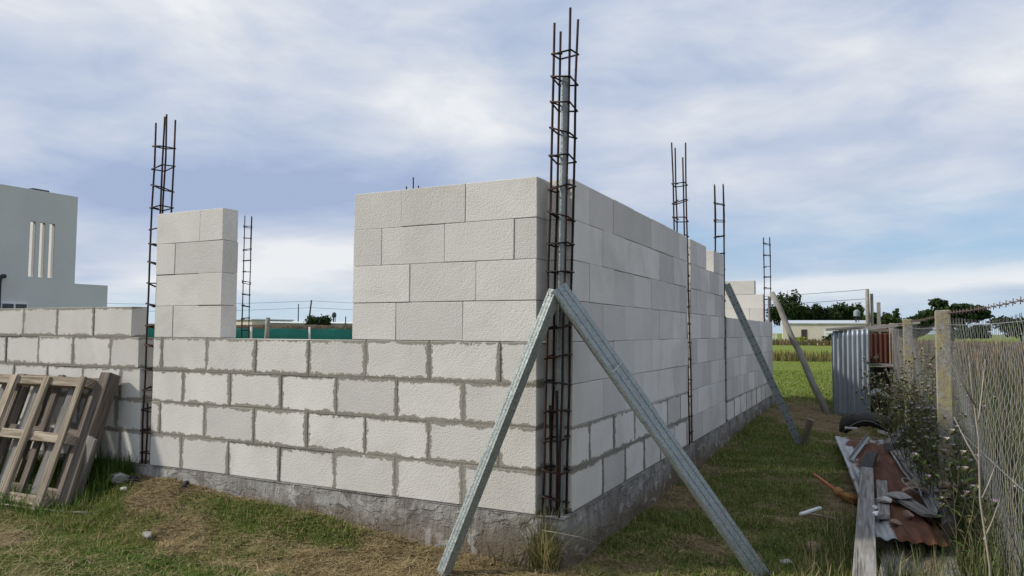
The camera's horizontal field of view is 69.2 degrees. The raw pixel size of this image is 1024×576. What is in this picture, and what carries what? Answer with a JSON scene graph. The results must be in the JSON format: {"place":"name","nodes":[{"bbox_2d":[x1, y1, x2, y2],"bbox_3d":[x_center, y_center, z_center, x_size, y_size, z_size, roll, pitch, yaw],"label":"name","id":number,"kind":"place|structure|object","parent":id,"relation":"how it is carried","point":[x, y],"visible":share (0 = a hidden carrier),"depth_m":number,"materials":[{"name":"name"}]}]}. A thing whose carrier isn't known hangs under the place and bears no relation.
{"place":"outdoors","nodes":[
{"label":"outdoors","id":0,"kind":"place"},
{"bbox_2d":[241,216,251,338],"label":"rebar column","id":1,"kind":"structure","parent":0,"point":[243,271],"depth_m":12.02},
{"bbox_2d":[236,319,294,324],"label":"cream building","id":2,"kind":"structure","parent":0,"point":[253,321],"depth_m":115.96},
{"bbox_2d":[0,333,1023,575],"bbox_3d":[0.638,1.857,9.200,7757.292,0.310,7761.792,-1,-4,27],"label":"ground","id":3,"kind":"structure","parent":0,"point":[791,349],"depth_m":5.11,"materials":[{"name":"plant"}]},
{"bbox_2d":[1,504,90,512],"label":"dry stick","id":4,"kind":"object","parent":3,"relation":"on","point":[50,509],"visible":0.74,"depth_m":5.64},
{"bbox_2d":[0,374,96,509],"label":"pallet","id":5,"kind":"object","parent":3,"relation":"on","point":[58,438],"visible":0.88,"depth_m":6.08,"materials":[{"name":"brown wood"}]},
{"bbox_2d":[0,184,107,308],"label":"grey house","id":6,"kind":"structure","parent":3,"relation":"on","point":[38,231],"depth_m":27.06,"materials":[{"name":"white paint"}]},
{"bbox_2d":[0,302,27,308],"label":"window","id":7,"kind":"structure","parent":6,"relation":"in","point":[4,305],"depth_m":26.04,"materials":[{"name":"glass"}]},
{"bbox_2d":[0,372,120,507],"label":"pallet","id":8,"kind":"object","parent":3,"relation":"on","point":[94,414],"visible":0.52,"depth_m":6.05,"materials":[{"name":"brown wood"}]},
{"bbox_2d":[0,450,133,519],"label":"lush grass","id":9,"kind":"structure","parent":3,"relation":"on","point":[4,501],"depth_m":5.78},
{"bbox_2d":[82,436,97,480],"bbox_3d":[-3.394,1.450,5.860,0.259,0.560,0.068,0,-3,5],"label":"wooden plank","id":10,"kind":"object","parent":3,"relation":"on","point":[91,442],"visible":0.51,"depth_m":5.84,"materials":[{"name":"grey wood"}]},
{"bbox_2d":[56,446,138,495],"bbox_3d":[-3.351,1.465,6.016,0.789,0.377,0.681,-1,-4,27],"label":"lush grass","id":11,"kind":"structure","parent":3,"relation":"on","point":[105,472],"depth_m":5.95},
{"bbox_2d":[107,472,129,483],"bbox_3d":[-3.147,1.518,5.903,0.204,0.098,0.122,0,-3,9],"label":"stone","id":12,"kind":"object","parent":3,"relation":"on","point":[118,477],"visible":0.85,"depth_m":5.86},
{"bbox_2d":[128,475,139,484],"bbox_3d":[-2.985,1.515,5.847,0.099,0.082,0.071,0,-3,0],"label":"stone","id":13,"kind":"object","parent":3,"relation":"on","point":[132,477],"visible":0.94,"depth_m":5.83,"materials":[{"name":"grey stone"}]},
{"bbox_2d":[142,531,151,537],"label":"stone","id":14,"kind":"object","parent":3,"relation":"on","point":[147,534],"visible":0.96,"depth_m":5.03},
{"bbox_2d":[148,324,351,328],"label":"dry scrub","id":15,"kind":"object","parent":3,"relation":"on","point":[262,326],"visible":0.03,"depth_m":95.97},
{"bbox_2d":[264,317,269,338],"bbox_3d":[-8.234,1.947,24.910,0.190,1.914,0.178,-1,-4,27],"label":"wooden post","id":16,"kind":"object","parent":3,"relation":"on","point":[267,327],"visible":0.4,"depth_m":24.89,"materials":[{"name":"grey wood"}]},
{"bbox_2d":[270,321,352,325],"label":"grey building","id":17,"kind":"structure","parent":3,"relation":"on","point":[304,323],"depth_m":107.22,"materials":[{"name":"white paint"}]},
{"bbox_2d":[303,314,332,324],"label":"dark bush","id":18,"kind":"object","parent":3,"relation":"on","point":[320,320],"visible":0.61,"depth_m":99.42,"materials":[{"name":"green plant"}]},
{"bbox_2d":[148,326,504,341],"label":"green fence","id":19,"kind":"object","parent":3,"relation":"on","point":[310,333],"visible":0.1,"depth_m":41.08,"materials":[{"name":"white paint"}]},
{"bbox_2d":[8,395,774,569],"bbox_3d":[-0.998,2.088,10.601,8.101,0.748,10.096,-1,-4,27],"label":"concrete footing","id":20,"kind":"object","parent":3,"relation":"on","point":[426,522],"visible":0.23,"depth_m":4.97,"materials":[{"name":"concrete"}]},
{"bbox_2d":[0,307,153,463],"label":"block wall","id":21,"kind":"structure","parent":20,"relation":"on","point":[91,342],"depth_m":6.41,"materials":[{"name":"concrete"}]},
{"bbox_2d":[140,114,175,464],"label":"rebar column","id":22,"kind":"structure","parent":20,"relation":"on","point":[150,262],"depth_m":6.15,"materials":[{"name":"metal"}]},
{"bbox_2d":[150,176,546,514],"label":"block wall","id":23,"kind":"structure","parent":20,"relation":"on","point":[453,277],"depth_m":4.99,"materials":[{"name":"concrete"}]},
{"bbox_2d":[540,7,578,517],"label":"rebar column","id":24,"kind":"structure","parent":20,"relation":"on","point":[551,411],"depth_m":4.49,"materials":[{"name":"metal"}]},
{"bbox_2d":[555,77,567,515],"bbox_3d":[0.306,0.037,4.503,0.078,2.680,0.051,-1,-4,27],"label":"metal post","id":25,"kind":"object","parent":20,"relation":"on","point":[564,95],"visible":0.6,"depth_m":4.50,"materials":[{"name":"metal"}]},
{"bbox_2d":[545,179,688,512],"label":"block wall","id":26,"kind":"structure","parent":20,"relation":"on","point":[629,286],"depth_m":5.32,"materials":[{"name":"concrete"}]},
{"bbox_2d":[545,280,763,341],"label":"block wall","id":27,"kind":"structure","parent":20,"relation":"on","point":[751,301],"depth_m":13.49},
{"bbox_2d":[671,142,693,444],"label":"rebar column","id":28,"kind":"structure","parent":20,"relation":"on","point":[688,275],"depth_m":7.42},
{"bbox_2d":[687,239,725,441],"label":"block wall","id":29,"kind":"structure","parent":20,"relation":"on","point":[706,299],"depth_m":8.10,"materials":[{"name":"concrete"}]},
{"bbox_2d":[713,184,726,401],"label":"rebar column","id":30,"kind":"structure","parent":20,"relation":"on","point":[715,220],"depth_m":9.21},
{"bbox_2d":[725,317,772,420],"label":"block wall","id":31,"kind":"structure","parent":20,"relation":"on","point":[747,387],"depth_m":10.38,"materials":[{"name":"concrete"}]},
{"bbox_2d":[763,237,772,356],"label":"rebar column","id":32,"kind":"structure","parent":20,"relation":"on","point":[764,276],"depth_m":13.38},
{"bbox_2d":[768,297,769,321],"bbox_3d":[4.585,1.039,13.223,0.032,1.770,0.120,-1,-4,27],"label":"formwork board","id":33,"kind":"object","parent":20,"relation":"on","point":[768,309],"visible":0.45,"depth_m":13.22,"materials":[{"name":"grey wood"}]},
{"bbox_2d":[0,409,886,575],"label":"hay","id":34,"kind":"object","parent":3,"relation":"on","point":[270,574],"visible":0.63,"depth_m":4.66},
{"bbox_2d":[26,412,881,575],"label":"clover","id":35,"kind":"object","parent":3,"relation":"on","point":[156,560],"visible":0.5,"depth_m":4.75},
{"bbox_2d":[437,288,557,575],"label":"metal brace","id":36,"kind":"object","parent":3,"relation":"on","point":[495,441],"visible":0.98,"depth_m":4.35,"materials":[{"name":"metal"}]},
{"bbox_2d":[0,395,995,575],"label":"dry straw","id":37,"kind":"object","parent":3,"relation":"on","point":[491,562],"visible":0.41,"depth_m":4.83,"materials":[{"name":"plant"}]},
{"bbox_2d":[487,545,524,570],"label":"grass tuft","id":38,"kind":"object","parent":3,"relation":"on","point":[515,565],"visible":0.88,"depth_m":4.43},
{"bbox_2d":[482,496,618,574],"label":"grass tuft","id":39,"kind":"object","parent":3,"relation":"on","point":[541,556],"visible":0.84,"depth_m":4.30,"materials":[{"name":"plant"}]},
{"bbox_2d":[551,282,770,575],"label":"metal brace","id":40,"kind":"object","parent":3,"relation":"on","point":[616,370],"visible":1,"depth_m":4.32,"materials":[{"name":"metal"}]},
{"bbox_2d":[725,283,800,445],"bbox_3d":[3.065,0.930,9.053,0.930,1.996,0.054,0,-3,8],"label":"metal brace","id":41,"kind":"object","parent":3,"relation":"on","point":[767,373],"visible":0.98,"depth_m":9.04,"materials":[{"name":"metal"}]},
{"bbox_2d":[766,289,808,326],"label":"broadleaf tree","id":42,"kind":"object","parent":3,"relation":"on","point":[793,312],"visible":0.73,"depth_m":188.63,"materials":[{"name":"green plant"}]},
{"bbox_2d":[770,292,831,414],"bbox_3d":[4.917,1.098,12.699,0.116,2.117,1.109,3,-4,-37],"label":"wooden pole","id":43,"kind":"object","parent":3,"relation":"on","point":[808,372],"visible":0.95,"depth_m":12.62,"materials":[{"name":"grey wood"}]},
{"bbox_2d":[799,418,813,446],"bbox_3d":[3.495,1.757,8.824,0.080,0.442,0.256,1,-4,-18],"label":"wooden stake","id":44,"kind":"object","parent":3,"relation":"on","point":[807,430],"visible":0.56,"depth_m":8.79,"materials":[{"name":"grey wood"}]},
{"bbox_2d":[799,506,821,514],"bbox_3d":[2.290,1.708,5.689,0.285,0.021,0.039,3,-4,-40],"label":"wood splinter","id":45,"kind":"object","parent":3,"relation":"on","point":[810,510],"visible":1,"depth_m":5.67,"materials":[{"name":"white paint"}]},
{"bbox_2d":[801,303,822,319],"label":"broadleaf tree","id":46,"kind":"object","parent":3,"relation":"on","point":[815,310],"visible":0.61,"depth_m":190.84,"materials":[{"name":"green plant"}]},
{"bbox_2d":[805,541,820,552],"bbox_3d":[1.934,1.673,4.759,0.085,0.085,0.150,-3,-5,45],"label":"stone","id":47,"kind":"object","parent":3,"relation":"on","point":[808,547],"visible":0.53,"depth_m":4.73,"materials":[{"name":"stone"}]},
{"bbox_2d":[772,360,874,408],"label":"lawn grass","id":48,"kind":"structure","parent":3,"relation":"on","point":[783,372],"depth_m":19.84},
{"bbox_2d":[810,512,838,521],"bbox_3d":[2.318,1.700,5.509,0.023,0.032,0.259,2,-4,-24],"label":"wood splinter","id":49,"kind":"object","parent":3,"relation":"on","point":[816,514],"visible":0.54,"depth_m":5.54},
{"bbox_2d":[781,320,870,339],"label":"cream house","id":50,"kind":"structure","parent":3,"relation":"on","point":[811,329],"depth_m":150.80,"materials":[{"name":"white paint"}]},
{"bbox_2d":[822,333,831,341],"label":"dark bush","id":51,"kind":"object","parent":3,"relation":"on","point":[828,337],"visible":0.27,"depth_m":89.42,"materials":[{"name":"green plant"}]},
{"bbox_2d":[815,302,848,319],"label":"broadleaf tree","id":52,"kind":"object","parent":3,"relation":"on","point":[835,312],"visible":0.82,"depth_m":189.92,"materials":[{"name":"green plant"}]},
{"bbox_2d":[813,473,857,503],"bbox_3d":[2.769,1.718,6.373,0.133,0.120,0.727,1,-3,-5],"label":"broom head","id":53,"kind":"object","parent":3,"relation":"on","point":[845,496],"visible":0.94,"depth_m":6.25},
{"bbox_2d":[772,338,931,345],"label":"pink weeds","id":54,"kind":"object","parent":3,"relation":"on","point":[812,342],"visible":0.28,"depth_m":87.64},
{"bbox_2d":[841,302,864,319],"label":"broadleaf tree","id":55,"kind":"object","parent":3,"relation":"on","point":[849,315],"visible":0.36,"depth_m":190.88,"materials":[{"name":"green plant"}]},
{"bbox_2d":[853,310,859,321],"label":"water tank","id":56,"kind":"object","parent":3,"relation":"on","point":[856,313],"visible":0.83,"depth_m":149.56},
{"bbox_2d":[839,411,896,435],"bbox_3d":[4.823,1.850,10.052,0.751,0.350,0.363,-2,-4,31],"label":"bumper cover","id":57,"kind":"object","parent":3,"relation":"on","point":[852,421],"visible":0.77,"depth_m":10.04,"materials":[{"name":"black plastic"}]},
{"bbox_2d":[865,289,873,332],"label":"utility pole","id":58,"kind":"object","parent":3,"relation":"on","point":[869,309],"visible":0.62,"depth_m":79.86,"materials":[{"name":"concrete"}]},
{"bbox_2d":[825,321,919,415],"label":"corrugated shed","id":59,"kind":"structure","parent":3,"relation":"on","point":[852,346],"depth_m":12.33,"materials":[{"name":"metal"}]},
{"bbox_2d":[788,501,968,575],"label":"rank grass","id":60,"kind":"structure","parent":3,"relation":"on","point":[845,521],"depth_m":4.63,"materials":[{"name":"plant"}]},
{"bbox_2d":[859,312,898,324],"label":"broadleaf tree","id":61,"kind":"object","parent":3,"relation":"on","point":[886,318],"visible":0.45,"depth_m":157.23,"materials":[{"name":"green plant"}]},
{"bbox_2d":[877,302,881,366],"bbox_3d":[10.657,1.566,21.521,0.100,2.300,0.100,-1,-4,27],"label":"wooden post","id":62,"kind":"object","parent":3,"relation":"on","point":[878,313],"visible":0.45,"depth_m":21.52,"materials":[{"name":"grey wood"}]},
{"bbox_2d":[871,396,892,414],"bbox_3d":[6.300,2.015,12.585,0.420,0.320,0.500,-1,-4,27],"label":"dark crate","id":63,"kind":"object","parent":3,"relation":"on","point":[879,404],"visible":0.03,"depth_m":12.39,"materials":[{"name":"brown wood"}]},
{"bbox_2d":[863,366,902,437],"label":"thistle","id":64,"kind":"object","parent":3,"relation":"on","point":[880,410],"visible":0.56,"depth_m":9.53,"materials":[{"name":"green plant"}]},
{"bbox_2d":[835,436,948,546],"bbox_3d":[3.362,1.660,6.699,0.601,0.105,5.230,-1,-4,21],"label":"roofing sheet","id":65,"kind":"object","parent":3,"relation":"on","point":[917,528],"visible":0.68,"depth_m":5.71,"materials":[{"name":"metal"}]},
{"bbox_2d":[849,434,869,459],"bbox_3d":[3.771,1.704,8.020,0.039,0.036,1.854,-2,-4,30],"label":"metal angle","id":66,"kind":"object","parent":65,"relation":"on","point":[857,449],"visible":1,"depth_m":7.87,"materials":[{"name":"metal"}]},
{"bbox_2d":[852,450,876,575],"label":"wooden plank","id":67,"kind":"object","parent":65,"relation":"on","point":[864,561],"visible":0.98,"depth_m":4.60,"materials":[{"name":"grey wood"}]},
{"bbox_2d":[876,480,890,518],"bbox_3d":[2.678,1.517,5.368,0.081,0.045,1.305,-1,-4,26],"label":"wooden board","id":68,"kind":"object","parent":65,"relation":"on","point":[882,508],"visible":0.87,"depth_m":5.11,"materials":[{"name":"grey wood"}]},
{"bbox_2d":[876,496,891,502],"bbox_3d":[2.560,1.456,5.106,0.095,0.045,0.113,1,-13,16],"label":"stone","id":69,"kind":"object","parent":68,"relation":"on","point":[884,499],"visible":1,"depth_m":5.08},
{"bbox_2d":[889,519,901,525],"bbox_3d":[2.428,1.482,4.699,0.079,0.031,0.068,11,7,27],"label":"stone","id":70,"kind":"object","parent":65,"relation":"on","point":[896,522],"visible":1,"depth_m":4.68,"materials":[{"name":"stone"}]},
{"bbox_2d":[886,491,911,499],"bbox_3d":[2.776,1.490,5.326,0.138,0.052,0.279,-2,-11,4],"label":"stone","id":71,"kind":"object","parent":65,"relation":"on","point":[898,495],"visible":0.97,"depth_m":5.27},
{"bbox_2d":[903,510,913,517],"bbox_3d":[2.610,1.483,4.864,0.067,0.049,0.072,1,-3,-12],"label":"stone","id":72,"kind":"object","parent":65,"relation":"on","point":[907,514],"visible":1,"depth_m":4.85,"materials":[{"name":"stone"}]},
{"bbox_2d":[890,446,938,512],"bbox_3d":[3.482,1.586,6.400,0.295,0.108,3.396,-1,-4,24],"label":"roofing sheet","id":73,"kind":"object","parent":65,"relation":"on","point":[927,502],"visible":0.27,"depth_m":5.72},
{"bbox_2d":[883,425,909,450],"bbox_3d":[4.254,1.645,8.199,0.105,0.182,1.020,-2,-4,37],"label":"wooden log","id":74,"kind":"object","parent":73,"relation":"on","point":[888,445],"visible":0.64,"depth_m":7.88,"materials":[{"name":"grey wood"}]},
{"bbox_2d":[893,450,924,483],"bbox_3d":[3.525,1.588,6.632,0.050,0.082,2.157,-1,-4,22],"label":"wooden lath","id":75,"kind":"object","parent":73,"relation":"on","point":[907,468],"visible":0.57,"depth_m":6.56,"materials":[{"name":"grey wood"}]},
{"bbox_2d":[901,486,917,494],"bbox_3d":[2.905,1.480,5.415,0.068,0.060,0.317,-13,-15,43],"label":"stone","id":76,"kind":"object","parent":73,"relation":"on","point":[907,490],"visible":0.82,"depth_m":5.36,"materials":[{"name":"stone"}]},
{"bbox_2d":[902,478,921,496],"bbox_3d":[2.843,1.423,5.277,0.127,0.117,0.327,-1,-4,27],"label":"wire loop","id":77,"kind":"object","parent":73,"relation":"on","point":[910,487],"visible":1,"depth_m":5.29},
{"bbox_2d":[908,478,932,493],"bbox_3d":[3.059,1.485,5.559,0.100,0.046,0.441,-1,-4,19],"label":"wooden board","id":78,"kind":"object","parent":73,"relation":"on","point":[925,489],"visible":0.92,"depth_m":5.51,"materials":[{"name":"grey wood"}]},
{"bbox_2d":[938,487,958,536],"bbox_3d":[2.812,1.419,4.787,0.100,0.126,1.004,-2,-4,28],"label":"wooden log","id":79,"kind":"object","parent":73,"relation":"on","point":[945,525],"visible":0.56,"depth_m":4.43,"materials":[{"name":"grey wood"}]},
{"bbox_2d":[938,480,952,489],"bbox_3d":[2.987,1.360,5.115,0.088,0.066,0.137,6,-8,27],"label":"brick","id":80,"kind":"object","parent":79,"relation":"on","point":[944,486],"visible":0.64,"depth_m":5.08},
{"bbox_2d":[894,499,939,517],"bbox_3d":[2.757,1.492,5.081,0.107,0.048,0.689,0,-3,12],"label":"wooden board","id":81,"kind":"object","parent":65,"relation":"on","point":[916,507],"visible":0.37,"depth_m":4.95,"materials":[{"name":"grey wood"}]},
{"bbox_2d":[879,540,905,575],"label":"wooden board","id":82,"kind":"object","parent":3,"relation":"on","point":[887,545],"visible":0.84,"depth_m":4.37,"materials":[{"name":"grey wood"}]},
{"bbox_2d":[886,308,902,335],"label":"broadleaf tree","id":83,"kind":"object","parent":3,"relation":"on","point":[896,314],"visible":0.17,"depth_m":168.26,"materials":[{"name":"green plant"}]},
{"bbox_2d":[855,347,936,460],"bbox_3d":[3.766,1.218,7.146,0.522,1.311,0.846,3,-4,-35],"label":"thistle","id":84,"kind":"object","parent":3,"relation":"on","point":[886,387],"visible":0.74,"depth_m":7.26,"materials":[{"name":"green plant"}]},
{"bbox_2d":[881,379,917,448],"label":"thistle","id":85,"kind":"object","parent":3,"relation":"on","point":[898,408],"visible":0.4,"depth_m":8.30,"materials":[{"name":"green plant"}]},
{"bbox_2d":[884,352,934,447],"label":"thistle","id":86,"kind":"object","parent":3,"relation":"on","point":[898,381],"visible":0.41,"depth_m":9.13,"materials":[{"name":"green plant"}]},
{"bbox_2d":[858,352,966,448],"bbox_3d":[4.240,1.287,7.852,1.060,1.225,0.496,-1,-4,27],"label":"thistle","id":87,"kind":"object","parent":3,"relation":"on","point":[901,373],"visible":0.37,"depth_m":7.87,"materials":[{"name":"green plant"}]},
{"bbox_2d":[899,414,929,463],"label":"thistle","id":88,"kind":"object","parent":3,"relation":"on","point":[912,446],"visible":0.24,"depth_m":6.85,"materials":[{"name":"green plant"}]},
{"bbox_2d":[904,541,926,575],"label":"wooden board","id":89,"kind":"object","parent":3,"relation":"on","point":[908,548],"visible":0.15,"depth_m":4.40,"materials":[{"name":"grey wood"}]},
{"bbox_2d":[900,328,931,340],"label":"broadleaf tree","id":90,"kind":"object","parent":3,"relation":"on","point":[916,334],"visible":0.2,"depth_m":151.20,"materials":[{"name":"green plant"}]},
{"bbox_2d":[875,530,958,551],"bbox_3d":[2.559,1.605,4.736,0.517,0.126,0.107,-1,-4,16],"label":"timber bearer","id":91,"kind":"object","parent":3,"relation":"on","point":[935,547],"depth_m":4.72,"materials":[{"name":"brown wood"}]},
{"bbox_2d":[898,390,955,484],"bbox_3d":[3.307,1.271,5.885,0.395,1.029,0.644,0,-3,2],"label":"thistle","id":92,"kind":"object","parent":3,"relation":"on","point":[920,424],"visible":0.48,"depth_m":5.95,"materials":[{"name":"green plant"}]},
{"bbox_2d":[921,550,941,575],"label":"wooden board","id":93,"kind":"object","parent":3,"relation":"on","point":[928,560],"visible":0.49,"depth_m":4.24,"materials":[{"name":"grey wood"}]},
{"bbox_2d":[875,345,995,469],"bbox_3d":[3.659,1.160,6.440,0.551,1.326,0.826,4,-5,-45],"label":"thistle","id":94,"kind":"object","parent":3,"relation":"on","point":[922,401],"visible":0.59,"depth_m":6.53,"materials":[{"name":"green plant"}]},
{"bbox_2d":[912,428,959,527],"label":"thistle","id":95,"kind":"object","parent":3,"relation":"on","point":[933,447],"visible":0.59,"depth_m":5.34,"materials":[{"name":"green plant"}]},
{"bbox_2d":[906,410,969,519],"bbox_3d":[3.140,1.310,5.448,0.435,0.851,0.587,-1,-4,27],"label":"thistle","id":96,"kind":"object","parent":3,"relation":"on","point":[926,458],"visible":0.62,"depth_m":5.46,"materials":[{"name":"green plant"}]},
{"bbox_2d":[876,535,1002,575],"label":"rank grass","id":97,"kind":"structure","parent":3,"relation":"on","point":[916,566],"depth_m":4.11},
{"bbox_2d":[894,367,984,473],"bbox_3d":[3.494,1.231,6.149,0.577,1.172,0.660,1,-3,-10],"label":"thistle","id":98,"kind":"object","parent":3,"relation":"on","point":[930,422],"visible":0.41,"depth_m":6.12,"materials":[{"name":"green plant"}]},
{"bbox_2d":[900,298,993,341],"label":"umbrella tree","id":99,"kind":"object","parent":3,"relation":"on","point":[941,304],"visible":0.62,"depth_m":138.99,"materials":[{"name":"green plant"}]},
{"bbox_2d":[938,537,960,575],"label":"wooden board","id":100,"kind":"object","parent":3,"relation":"on","point":[945,560],"visible":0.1,"depth_m":4.24,"materials":[{"name":"grey wood"}]},
{"bbox_2d":[885,401,1017,575],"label":"weeds","id":101,"kind":"object","parent":3,"relation":"on","point":[980,571],"visible":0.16,"depth_m":4.08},
{"bbox_2d":[882,296,1023,575],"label":"wire fence","id":102,"kind":"object","parent":3,"relation":"on","point":[946,404],"visible":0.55,"depth_m":5.08,"materials":[{"name":"metal"}]},
{"bbox_2d":[924,413,985,528],"bbox_3d":[2.899,1.268,4.865,0.375,0.900,0.244,-1,-3,14],"label":"thistle","id":103,"kind":"object","parent":3,"relation":"on","point":[951,469],"visible":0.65,"depth_m":4.87,"materials":[{"name":"green plant"}]},
{"bbox_2d":[887,338,1023,446],"bbox_3d":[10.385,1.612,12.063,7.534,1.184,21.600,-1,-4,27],"label":"dry field weeds","id":104,"kind":"object","parent":3,"relation":"on","point":[991,373],"visible":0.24,"depth_m":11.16,"materials":[{"name":"plant"}]},
{"bbox_2d":[889,367,1023,575],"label":"weeds","id":105,"kind":"object","parent":3,"relation":"on","point":[991,537],"visible":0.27,"depth_m":4.76,"materials":[{"name":"plant"}]},
{"bbox_2d":[910,428,1015,575],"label":"thistle","id":106,"kind":"object","parent":3,"relation":"on","point":[964,470],"visible":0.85,"depth_m":4.11,"materials":[{"name":"green plant"}]},
{"bbox_2d":[934,452,993,555],"bbox_3d":[2.706,1.343,4.478,0.277,0.745,0.263,0,-3,5],"label":"thistle","id":107,"kind":"object","parent":3,"relation":"on","point":[965,460],"visible":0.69,"depth_m":4.47,"materials":[{"name":"green plant"}]},
{"bbox_2d":[937,334,999,575],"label":"dry stalk","id":108,"kind":"object","parent":3,"relation":"on","point":[981,499],"visible":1,"depth_m":3.46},
{"bbox_2d":[951,325,991,339],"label":"broadleaf tree","id":109,"kind":"object","parent":3,"relation":"on","point":[974,332],"visible":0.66,"depth_m":129.99,"materials":[{"name":"green plant"}]},
{"bbox_2d":[987,315,1023,341],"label":"broadleaf tree","id":110,"kind":"object","parent":3,"relation":"on","point":[994,319],"visible":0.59,"depth_m":109.16,"materials":[{"name":"green plant"}]},
{"bbox_2d":[0,0,1023,334],"label":"sky","id":111,"kind":"structure","parent":0,"point":[877,146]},
{"bbox_2d":[772,349,965,361],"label":"tall grass","id":112,"kind":"structure","parent":0,"point":[788,355],"depth_m":37.37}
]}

